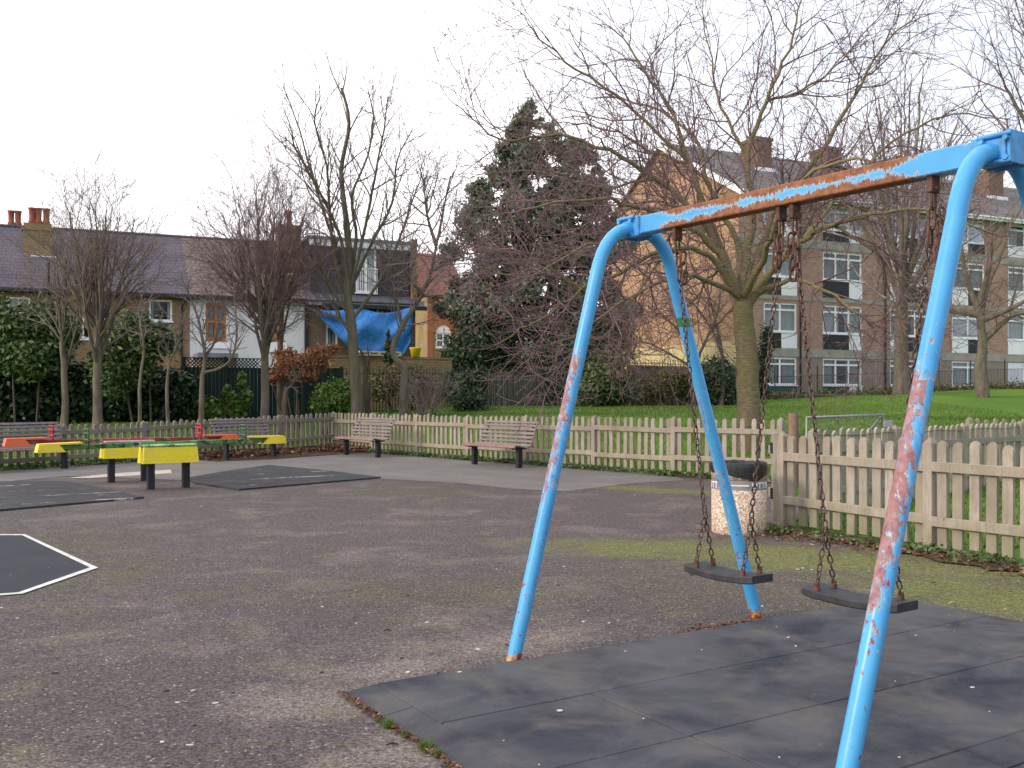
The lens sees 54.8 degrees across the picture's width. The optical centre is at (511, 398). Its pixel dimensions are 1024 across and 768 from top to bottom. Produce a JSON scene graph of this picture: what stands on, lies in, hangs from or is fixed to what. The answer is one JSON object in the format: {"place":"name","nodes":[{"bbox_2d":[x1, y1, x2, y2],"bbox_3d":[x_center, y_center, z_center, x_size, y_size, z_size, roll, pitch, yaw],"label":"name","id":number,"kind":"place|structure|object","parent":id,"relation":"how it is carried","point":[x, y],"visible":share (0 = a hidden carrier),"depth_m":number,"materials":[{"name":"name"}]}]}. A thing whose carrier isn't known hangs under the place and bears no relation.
{"place":"outdoors","nodes":[
{"label":"outdoors","id":0,"kind":"place"},
{"bbox_2d":[0,451,682,490],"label":"paving","id":1,"kind":"structure","parent":0,"point":[450,470],"depth_m":19.25,"materials":[{"name":"concrete"}]},
{"bbox_2d":[0,452,211,469],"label":"weeds","id":2,"kind":"object","parent":1,"relation":"on","point":[58,464],"visible":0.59,"depth_m":20.26,"materials":[{"name":"green plant"}]},
{"bbox_2d":[73,469,171,477],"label":"pale paving","id":3,"kind":"structure","parent":1,"relation":"on","point":[135,473],"depth_m":18.18,"materials":[{"name":"stone"}]},
{"bbox_2d":[199,450,368,460],"bbox_3d":[-5.480,1.388,24.483,2.087,0.001,5.418,0,0,35],"label":"leaf bed","id":4,"kind":"object","parent":1,"relation":"on","point":[292,455],"visible":0.62,"depth_m":24.21,"materials":[{"name":"plant"}]},
{"bbox_2d":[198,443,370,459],"bbox_3d":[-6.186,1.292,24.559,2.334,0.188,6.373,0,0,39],"label":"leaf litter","id":5,"kind":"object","parent":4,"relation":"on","point":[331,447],"visible":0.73,"depth_m":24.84,"materials":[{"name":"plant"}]},
{"bbox_2d":[190,465,380,490],"bbox_3d":[-4.592,1.387,17.825,3.102,0.030,4.660,0,0,-42],"label":"rubber mat","id":6,"kind":"object","parent":1,"relation":"on","point":[264,476],"visible":0.92,"depth_m":17.23,"materials":[{"name":"rubber"}]},
{"bbox_2d":[365,448,770,481],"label":"weeds","id":7,"kind":"object","parent":1,"relation":"on","point":[600,467],"visible":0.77,"depth_m":19.91,"materials":[{"name":"green plant"}]},
{"bbox_2d":[0,476,1023,767],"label":"playground surface","id":8,"kind":"object","parent":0,"point":[206,578],"visible":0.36,"depth_m":6.89,"materials":[{"name":"asphalt"}]},
{"bbox_2d":[0,422,67,468],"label":"slatted bench","id":9,"kind":"object","parent":8,"relation":"on","point":[64,460],"visible":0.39,"depth_m":19.52,"materials":[{"name":"brown wood"}]},
{"bbox_2d":[0,535,96,595],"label":"painted court","id":10,"kind":"object","parent":8,"relation":"on","point":[26,563],"visible":1,"depth_m":8.27,"materials":[{"name":"paint"}]},
{"bbox_2d":[0,534,97,594],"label":"court line","id":11,"kind":"object","parent":10,"relation":"on","point":[90,566],"visible":1,"depth_m":8.10,"materials":[{"name":"paint"}]},
{"bbox_2d":[0,481,143,510],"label":"rubber mat","id":12,"kind":"object","parent":8,"relation":"on","point":[17,495],"visible":1,"depth_m":14.02,"materials":[{"name":"rubber"}]},
{"bbox_2d":[2,423,238,482],"bbox_3d":[-6.520,0.937,16.750,3.800,1.026,0.350,0,0,-35],"label":"seesaw","id":13,"kind":"object","parent":8,"relation":"on","point":[110,455],"visible":0.81,"depth_m":16.55,"materials":[{"name":"yellow paint"}]},
{"bbox_2d":[34,424,286,489],"bbox_3d":[-5.379,0.932,15.450,3.800,1.036,0.350,0,0,-35],"label":"seesaw","id":14,"kind":"object","parent":8,"relation":"on","point":[152,454],"visible":0.94,"depth_m":15.28,"materials":[{"name":"yellow paint"}]},
{"bbox_2d":[208,418,275,459],"bbox_3d":[-6.211,0.957,23.179,0.692,0.986,1.750,0,0,32],"label":"slatted bench","id":15,"kind":"object","parent":8,"relation":"on","point":[226,446],"visible":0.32,"depth_m":23.26,"materials":[{"name":"brown wood"}]},
{"bbox_2d":[335,417,396,457],"bbox_3d":[-3.595,0.957,24.158,0.691,0.986,1.750,0,0,-40],"label":"slatted bench","id":16,"kind":"object","parent":8,"relation":"on","point":[378,440],"visible":0.98,"depth_m":24.15,"materials":[{"name":"brown wood"}]},
{"bbox_2d":[336,690,461,767],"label":"leaf litter","id":17,"kind":"object","parent":8,"relation":"on","point":[374,713],"visible":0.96,"depth_m":4.12,"materials":[{"name":"plant"}]},
{"bbox_2d":[462,420,539,467],"bbox_3d":[-0.255,0.957,20.621,0.691,0.986,1.750,0,0,-40],"label":"slatted bench","id":18,"kind":"object","parent":8,"relation":"on","point":[518,448],"visible":0.97,"depth_m":20.64,"materials":[{"name":"brown wood"}]},
{"bbox_2d":[0,486,1006,758],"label":"litter chips","id":19,"kind":"object","parent":8,"relation":"on","point":[368,612],"visible":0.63,"depth_m":5.39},
{"bbox_2d":[345,598,1023,767],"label":"rubber mat","id":20,"kind":"object","parent":8,"relation":"on","point":[764,693],"visible":0.96,"depth_m":4.49,"materials":[{"name":"rubber"}]},
{"bbox_2d":[506,128,1023,767],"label":"swing set","id":21,"kind":"object","parent":20,"relation":"on","point":[966,164],"visible":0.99,"depth_m":4.27,"materials":[{"name":"paint"}]},
{"bbox_2d":[674,221,784,584],"bbox_3d":[1.124,0.021,5.171,0.176,1.839,0.750,0,0,-35],"label":"swing","id":22,"kind":"object","parent":21,"relation":"hanging from","point":[711,569],"visible":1,"depth_m":5.06,"materials":[{"name":"metal"}]},
{"bbox_2d":[786,192,945,612],"bbox_3d":[1.587,0.021,4.505,0.176,1.839,0.836,0,0,-35],"label":"swing","id":23,"kind":"object","parent":21,"relation":"hanging from","point":[832,593],"visible":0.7,"depth_m":4.59,"materials":[{"name":"metal"}]},
{"bbox_2d":[670,618,753,633],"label":"leaf litter","id":24,"kind":"object","parent":8,"relation":"on","point":[708,626],"visible":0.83,"depth_m":5.99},
{"bbox_2d":[710,459,767,535],"bbox_3d":[2.388,1.036,10.369,0.591,0.768,0.594,0,0,0],"label":"litter bin","id":25,"kind":"object","parent":8,"relation":"on","point":[740,473],"visible":0.71,"depth_m":10.13,"materials":[{"name":"stone"}]},
{"bbox_2d":[767,522,1023,574],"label":"soil bed","id":26,"kind":"object","parent":8,"relation":"on","point":[992,565],"visible":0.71,"depth_m":8.58,"materials":[{"name":"soil"}]},
{"bbox_2d":[686,526,1023,576],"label":"leaf litter","id":27,"kind":"object","parent":26,"relation":"on","point":[793,535],"visible":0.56,"depth_m":9.12,"materials":[{"name":"plant"}]},
{"bbox_2d":[757,524,1023,569],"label":"weeds","id":28,"kind":"object","parent":26,"relation":"on","point":[921,547],"visible":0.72,"depth_m":8.93,"materials":[{"name":"green plant"}]},
{"bbox_2d":[0,0,1023,333],"label":"sky","id":29,"kind":"structure","parent":0,"point":[151,78],"materials":[{"name":"white"}]},
{"bbox_2d":[2,386,1023,562],"bbox_3d":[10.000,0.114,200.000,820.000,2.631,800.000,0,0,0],"label":"ground","id":30,"kind":"structure","parent":0,"point":[1007,400],"depth_m":29.39,"materials":[{"name":"plant"}]},
{"bbox_2d":[0,207,66,311],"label":"terraced house","id":31,"kind":"structure","parent":30,"relation":"on","point":[10,227],"depth_m":37.84,"materials":[{"name":"brick"}]},
{"bbox_2d":[0,291,84,425],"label":"laurel bush","id":32,"kind":"object","parent":30,"relation":"on","point":[34,350],"visible":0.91,"depth_m":28.45,"materials":[{"name":"green plant"}]},
{"bbox_2d":[0,187,121,426],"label":"bare tree","id":33,"kind":"object","parent":30,"relation":"on","point":[64,418],"visible":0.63,"depth_m":25.93,"materials":[{"name":"brown plant"}]},
{"bbox_2d":[0,354,206,425],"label":"ivy hedge","id":34,"kind":"object","parent":30,"relation":"on","point":[80,391],"visible":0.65,"depth_m":29.88,"materials":[{"name":"green plant"}]},
{"bbox_2d":[0,136,226,428],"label":"bare tree","id":35,"kind":"object","parent":30,"relation":"on","point":[95,320],"visible":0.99,"depth_m":25.28,"materials":[{"name":"brown plant"}]},
{"bbox_2d":[63,228,190,373],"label":"terraced house","id":36,"kind":"structure","parent":30,"relation":"on","point":[170,305],"depth_m":38.48,"materials":[{"name":"brick"}]},
{"bbox_2d":[149,299,172,322],"bbox_3d":[-13.596,-3.392,38.158,0.935,0.873,0.291,0,0,-23],"label":"window","id":37,"kind":"structure","parent":36,"relation":"in","point":[169,302],"depth_m":38.17,"materials":[{"name":"grey"}]},
{"bbox_2d":[82,304,181,422],"bbox_3d":[-11.070,-0.979,28.662,2.680,3.627,2.169,0,0,0],"label":"laurel bush","id":38,"kind":"object","parent":30,"relation":"on","point":[121,363],"visible":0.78,"depth_m":28.41,"materials":[{"name":"green plant"}]},
{"bbox_2d":[113,274,162,422],"bbox_3d":[-9.351,-0.940,24.493,1.169,4.289,1.090,0,0,0],"label":"bare tree","id":39,"kind":"object","parent":30,"relation":"on","point":[142,336],"visible":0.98,"depth_m":24.47,"materials":[{"name":"brown plant"}]},
{"bbox_2d":[0,413,333,468],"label":"picket fence","id":40,"kind":"object","parent":30,"relation":"on","point":[143,428],"visible":0.63,"depth_m":23.06,"materials":[{"name":"grey wood"}]},
{"bbox_2d":[143,302,200,421],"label":"bare tree","id":41,"kind":"object","parent":30,"relation":"on","point":[167,383],"visible":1,"depth_m":24.98,"materials":[{"name":"brown plant"}]},
{"bbox_2d":[167,238,263,436],"bbox_3d":[-7.760,-1.569,26.210,2.452,5.531,1.994,0,0,31],"label":"bare tree","id":42,"kind":"object","parent":30,"relation":"on","point":[204,371],"visible":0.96,"depth_m":25.98,"materials":[{"name":"brown plant"}]},
{"bbox_2d":[183,370,253,418],"bbox_3d":[-9.312,-0.055,30.916,2.446,1.711,0.471,0,0,0],"label":"ivy plant","id":43,"kind":"object","parent":30,"relation":"on","point":[234,405],"visible":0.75,"depth_m":30.83,"materials":[{"name":"green plant"}]},
{"bbox_2d":[181,211,305,412],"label":"terraced house","id":44,"kind":"structure","parent":30,"relation":"on","point":[294,339],"depth_m":39.41,"materials":[{"name":"grey"}]},
{"bbox_2d":[205,303,226,341],"bbox_3d":[-11.702,-3.024,38.978,0.851,1.522,0.291,0,0,-23],"label":"window","id":45,"kind":"structure","parent":44,"relation":"in","point":[208,322],"depth_m":39.00,"materials":[{"name":"brown"}]},
{"bbox_2d":[157,110,366,433],"bbox_3d":[-7.110,-3.352,27.587,5.808,9.312,5.861,0,0,-13],"label":"bare tree","id":46,"kind":"object","parent":30,"relation":"on","point":[267,315],"visible":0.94,"depth_m":27.13,"materials":[{"name":"brown plant"}]},
{"bbox_2d":[182,357,342,420],"bbox_3d":[-8.051,-0.183,32.186,5.143,2.367,0.090,0,0,-23],"label":"board fence","id":47,"kind":"object","parent":30,"relation":"on","point":[224,376],"visible":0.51,"depth_m":32.04,"materials":[{"name":"wood"}]},
{"bbox_2d":[223,168,328,414],"bbox_3d":[-7.053,-3.157,30.028,2.770,8.099,3.816,0,0,27],"label":"bare tree","id":48,"kind":"object","parent":30,"relation":"on","point":[280,384],"visible":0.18,"depth_m":30.12,"materials":[{"name":"brown plant"}]},
{"bbox_2d":[283,359,304,435],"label":"bare tree","id":49,"kind":"object","parent":30,"relation":"on","point":[285,394],"visible":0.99,"depth_m":28.56,"materials":[{"name":"brown plant"}]},
{"bbox_2d":[269,341,341,429],"bbox_3d":[-6.399,-0.381,29.796,1.898,2.792,1.984,0,0,39],"label":"beech bush","id":50,"kind":"object","parent":30,"relation":"on","point":[285,358],"visible":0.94,"depth_m":29.59,"materials":[{"name":"orange plant"}]},
{"bbox_2d":[307,373,364,434],"bbox_3d":[-5.237,0.186,29.224,1.726,2.048,1.415,0,0,0],"label":"green bush","id":51,"kind":"object","parent":30,"relation":"on","point":[334,397],"visible":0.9,"depth_m":28.99,"materials":[{"name":"green plant"}]},
{"bbox_2d":[225,17,468,444],"bbox_3d":[-4.753,-4.796,28.090,6.791,12.442,5.082,0,0,-18],"label":"bare tree","id":52,"kind":"object","parent":30,"relation":"on","point":[350,273],"visible":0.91,"depth_m":27.89,"materials":[{"name":"brown plant"}]},
{"bbox_2d":[300,235,426,367],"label":"terraced house","id":53,"kind":"structure","parent":30,"relation":"on","point":[324,334],"depth_m":41.16,"materials":[{"name":"brick"}]},
{"bbox_2d":[326,307,336,346],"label":"window","id":54,"kind":"structure","parent":53,"relation":"in","point":[328,331],"depth_m":40.88,"materials":[{"name":"grey"}]},
{"bbox_2d":[314,307,412,354],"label":"tarpaulin","id":55,"kind":"object","parent":53,"relation":"hanging from","point":[372,327],"visible":0.62,"depth_m":40.75,"materials":[{"name":"plastic"}]},
{"bbox_2d":[355,248,377,293],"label":"window","id":56,"kind":"structure","parent":53,"relation":"in","point":[361,286],"depth_m":41.65,"materials":[{"name":"grey"}]},
{"bbox_2d":[358,345,371,432],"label":"bare tree","id":57,"kind":"object","parent":30,"relation":"on","point":[367,407],"visible":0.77,"depth_m":29.45,"materials":[{"name":"brown plant"}]},
{"bbox_2d":[382,328,393,413],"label":"conifer sapling","id":58,"kind":"object","parent":30,"relation":"on","point":[387,360],"visible":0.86,"depth_m":33.74,"materials":[{"name":"green plant"}]},
{"bbox_2d":[329,355,452,411],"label":"garden wall","id":59,"kind":"structure","parent":30,"relation":"on","point":[343,361],"depth_m":36.12,"materials":[{"name":"brown brick"}]},
{"bbox_2d":[362,359,437,411],"bbox_3d":[-3.844,-0.443,34.384,2.998,1.956,1.525,0,0,-11],"label":"olive bush","id":60,"kind":"object","parent":30,"relation":"on","point":[380,386],"visible":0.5,"depth_m":34.18,"materials":[{"name":"green plant"}]},
{"bbox_2d":[371,358,456,416],"bbox_3d":[-3.125,-0.318,31.852,2.721,1.908,2.199,0,0,0],"label":"bare shrub","id":61,"kind":"object","parent":30,"relation":"on","point":[409,412],"visible":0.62,"depth_m":31.77,"materials":[{"name":"brown plant"}]},
{"bbox_2d":[392,358,463,417],"bbox_3d":[-2.669,-0.313,31.155,2.480,1.889,2.484,0,0,0],"label":"bare shrub","id":62,"kind":"object","parent":30,"relation":"on","point":[418,403],"visible":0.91,"depth_m":30.88,"materials":[{"name":"brown plant"}]},
{"bbox_2d":[356,133,516,430],"bbox_3d":[-2.447,-3.380,29.060,5.256,8.869,3.685,0,0,0],"label":"bare tree","id":63,"kind":"object","parent":30,"relation":"on","point":[402,409],"visible":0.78,"depth_m":28.95,"materials":[{"name":"brown plant"}]},
{"bbox_2d":[415,253,506,384],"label":"brick villa","id":64,"kind":"object","parent":30,"relation":"on","point":[426,335],"visible":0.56,"depth_m":70.46,"materials":[{"name":"orange"}]},
{"bbox_2d":[436,365,494,411],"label":"variegated bush","id":65,"kind":"object","parent":30,"relation":"on","point":[470,397],"visible":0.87,"depth_m":33.24,"materials":[{"name":"green plant"}]},
{"bbox_2d":[343,368,634,413],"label":"iron railings","id":66,"kind":"object","parent":30,"relation":"on","point":[501,373],"visible":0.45,"depth_m":37.17,"materials":[{"name":"metal"}]},
{"bbox_2d":[435,315,547,376],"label":"cypress bush","id":67,"kind":"object","parent":30,"relation":"on","point":[462,357],"visible":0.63,"depth_m":41.15,"materials":[{"name":"green plant"}]},
{"bbox_2d":[484,372,540,405],"bbox_3d":[-0.021,-0.232,39.267,2.820,1.663,0.100,0,0,-33],"label":"trellis fence","id":68,"kind":"object","parent":30,"relation":"on","point":[517,390],"visible":0.45,"depth_m":39.36,"materials":[{"name":"grey wood"}]},
{"bbox_2d":[428,97,643,374],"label":"evergreen tree","id":69,"kind":"object","parent":30,"relation":"on","point":[504,153],"visible":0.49,"depth_m":41.82,"materials":[{"name":"green plant"}]},
{"bbox_2d":[332,411,784,475],"bbox_3d":[-0.306,0.881,21.941,0.282,1.157,14.626,0,0,-41],"label":"picket fence","id":70,"kind":"object","parent":30,"relation":"on","point":[673,430],"visible":0.68,"depth_m":19.68,"materials":[{"name":"brown wood"}]},
{"bbox_2d":[524,310,640,405],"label":"dark shrub","id":71,"kind":"object","parent":30,"relation":"on","point":[560,359],"visible":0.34,"depth_m":40.68,"materials":[{"name":"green plant"}]},
{"bbox_2d":[562,345,642,406],"bbox_3d":[3.559,-0.751,38.788,3.230,2.820,2.332,0,0,0],"label":"laurel bush","id":72,"kind":"object","parent":30,"relation":"on","point":[594,380],"visible":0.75,"depth_m":38.33,"materials":[{"name":"green plant"}]},
{"bbox_2d":[634,361,690,405],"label":"thin hedge","id":73,"kind":"object","parent":30,"relation":"on","point":[683,382],"visible":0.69,"depth_m":40.83,"materials":[{"name":"green plant"}]},
{"bbox_2d":[627,359,736,405],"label":"garden wall","id":74,"kind":"structure","parent":30,"relation":"on","point":[648,368],"depth_m":41.68,"materials":[{"name":"brick"}]},
{"bbox_2d":[634,235,733,405],"bbox_3d":[6.952,-3.257,39.956,4.677,7.299,3.520,0,0,-27],"label":"bare tree","id":75,"kind":"object","parent":30,"relation":"on","point":[722,396],"visible":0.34,"depth_m":39.94,"materials":[{"name":"brown plant"}]},
{"bbox_2d":[591,218,802,405],"bbox_3d":[7.005,-3.357,38.209,8.237,7.529,4.090,0,0,-5],"label":"bare tree","id":76,"kind":"object","parent":30,"relation":"on","point":[715,324],"visible":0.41,"depth_m":37.99,"materials":[{"name":"brown plant"}]},
{"bbox_2d":[383,0,1023,451],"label":"bare tree","id":77,"kind":"object","parent":30,"relation":"on","point":[743,290],"visible":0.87,"depth_m":20.39,"materials":[{"name":"brown plant"}]},
{"bbox_2d":[686,351,736,405],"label":"green bush","id":78,"kind":"object","parent":30,"relation":"on","point":[730,397],"visible":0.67,"depth_m":40.15,"materials":[{"name":"green plant"}]},
{"bbox_2d":[757,321,777,399],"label":"ivy plant","id":79,"kind":"object","parent":30,"relation":"on","point":[763,353],"visible":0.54,"depth_m":43.88,"materials":[{"name":"green plant"}]},
{"bbox_2d":[788,413,798,486],"bbox_3d":[4.550,0.865,15.950,0.169,1.270,0.169,0,0,0],"label":"gate post","id":80,"kind":"object","parent":30,"relation":"on","point":[793,424],"visible":0.47,"depth_m":15.88,"materials":[{"name":"wood"}]},
{"bbox_2d":[607,136,1023,398],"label":"apartment block","id":81,"kind":"structure","parent":30,"relation":"on","point":[787,352],"depth_m":52.22,"materials":[{"name":"brick"}]},
{"bbox_2d":[764,302,795,332],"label":"window","id":82,"kind":"structure","parent":81,"relation":"in","point":[785,314],"depth_m":49.88,"materials":[{"name":"grey"}]},
{"bbox_2d":[764,247,795,277],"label":"window","id":83,"kind":"structure","parent":81,"relation":"in","point":[784,270],"depth_m":49.86,"materials":[{"name":"grey"}]},
{"bbox_2d":[767,357,797,385],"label":"window","id":84,"kind":"structure","parent":81,"relation":"in","point":[788,364],"depth_m":50.01,"materials":[{"name":"grey"}]},
{"bbox_2d":[822,358,861,386],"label":"window","id":85,"kind":"structure","parent":81,"relation":"in","point":[829,364],"depth_m":51.39,"materials":[{"name":"grey"}]},
{"bbox_2d":[822,305,862,335],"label":"window","id":86,"kind":"structure","parent":81,"relation":"in","point":[829,322],"depth_m":51.40,"materials":[{"name":"grey"}]},
{"bbox_2d":[823,251,862,282],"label":"window","id":87,"kind":"structure","parent":81,"relation":"in","point":[828,271],"depth_m":51.60,"materials":[{"name":"grey"}]},
{"bbox_2d":[823,205,862,233],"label":"window","id":88,"kind":"structure","parent":81,"relation":"in","point":[857,229],"depth_m":51.56,"materials":[{"name":"grey"}]},
{"bbox_2d":[890,308,925,337],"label":"window","id":89,"kind":"structure","parent":81,"relation":"in","point":[912,316],"depth_m":53.62,"materials":[{"name":"grey"}]},
{"bbox_2d":[951,361,973,386],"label":"window","id":90,"kind":"structure","parent":81,"relation":"in","point":[956,365],"depth_m":55.28,"materials":[{"name":"grey"}]},
{"bbox_2d":[952,313,977,339],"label":"window","id":91,"kind":"structure","parent":81,"relation":"in","point":[956,322],"depth_m":55.31,"materials":[{"name":"grey"}]},
{"bbox_2d":[953,262,983,290],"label":"window","id":92,"kind":"structure","parent":81,"relation":"in","point":[981,276],"depth_m":55.65,"materials":[{"name":"grey"}]},
{"bbox_2d":[962,220,983,244],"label":"window","id":93,"kind":"structure","parent":81,"relation":"in","point":[979,238],"depth_m":55.66,"materials":[{"name":"grey"}]},
{"bbox_2d":[1008,362,1023,385],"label":"window","id":94,"kind":"structure","parent":81,"relation":"in","point":[1011,365],"depth_m":56.95,"materials":[{"name":"grey"}]},
{"bbox_2d":[1008,314,1023,340],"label":"window","id":95,"kind":"structure","parent":81,"relation":"in","point":[1015,331],"depth_m":57.13,"materials":[{"name":"grey"}]},
{"bbox_2d":[1008,266,1023,293],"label":"window","id":96,"kind":"structure","parent":81,"relation":"in","point":[1021,283],"depth_m":57.08,"materials":[{"name":"grey"}]},
{"bbox_2d":[1008,225,1023,248],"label":"window","id":97,"kind":"structure","parent":81,"relation":"in","point":[1011,243],"depth_m":57.05,"materials":[{"name":"grey"}]},
{"bbox_2d":[805,413,892,472],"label":"metal gate","id":98,"kind":"structure","parent":30,"relation":"on","point":[886,424],"depth_m":15.70,"materials":[{"name":"metal"}]},
{"bbox_2d":[757,0,1023,394],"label":"bare tree","id":99,"kind":"object","parent":30,"relation":"on","point":[897,383],"visible":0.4,"depth_m":43.21,"materials":[{"name":"brown plant"}]},
{"bbox_2d":[760,377,1023,399],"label":"hedge","id":100,"kind":"object","parent":30,"relation":"on","point":[828,392],"visible":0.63,"depth_m":47.60,"materials":[{"name":"green plant"}]},
{"bbox_2d":[774,359,1021,396],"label":"railing fence","id":101,"kind":"object","parent":30,"relation":"on","point":[877,373],"visible":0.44,"depth_m":49.22,"materials":[{"name":"metal"}]},
{"bbox_2d":[777,431,1023,558],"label":"picket fence","id":102,"kind":"object","parent":30,"relation":"on","point":[931,519],"visible":0.89,"depth_m":9.19,"materials":[{"name":"brown wood"}]},
{"bbox_2d":[768,431,778,520],"bbox_3d":[2.985,0.855,11.316,0.198,0.970,1.030,0,0,5],"label":"fence post","id":103,"kind":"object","parent":102,"relation":"attached to","point":[772,452],"depth_m":10.82,"materials":[{"name":"brown wood"}]},
{"bbox_2d":[808,421,1023,516],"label":"picket fence","id":104,"kind":"object","parent":30,"relation":"on","point":[967,435],"visible":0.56,"depth_m":14.05,"materials":[{"name":"brown wood"}]},
{"bbox_2d":[869,0,1023,131],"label":"bare tree","id":105,"kind":"object","parent":30,"relation":"on","point":[1018,109],"visible":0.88,"depth_m":30.59,"materials":[{"name":"brown plant"}]},
{"bbox_2d":[872,188,1023,397],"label":"bare tree","id":106,"kind":"object","parent":30,"relation":"on","point":[981,385],"visible":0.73,"depth_m":39.88,"materials":[{"name":"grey plant"}]},
{"bbox_2d":[965,417,1023,446],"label":"picket fence","id":107,"kind":"object","parent":30,"relation":"on","point":[969,421],"visible":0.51,"depth_m":18.00,"materials":[{"name":"brown wood"}]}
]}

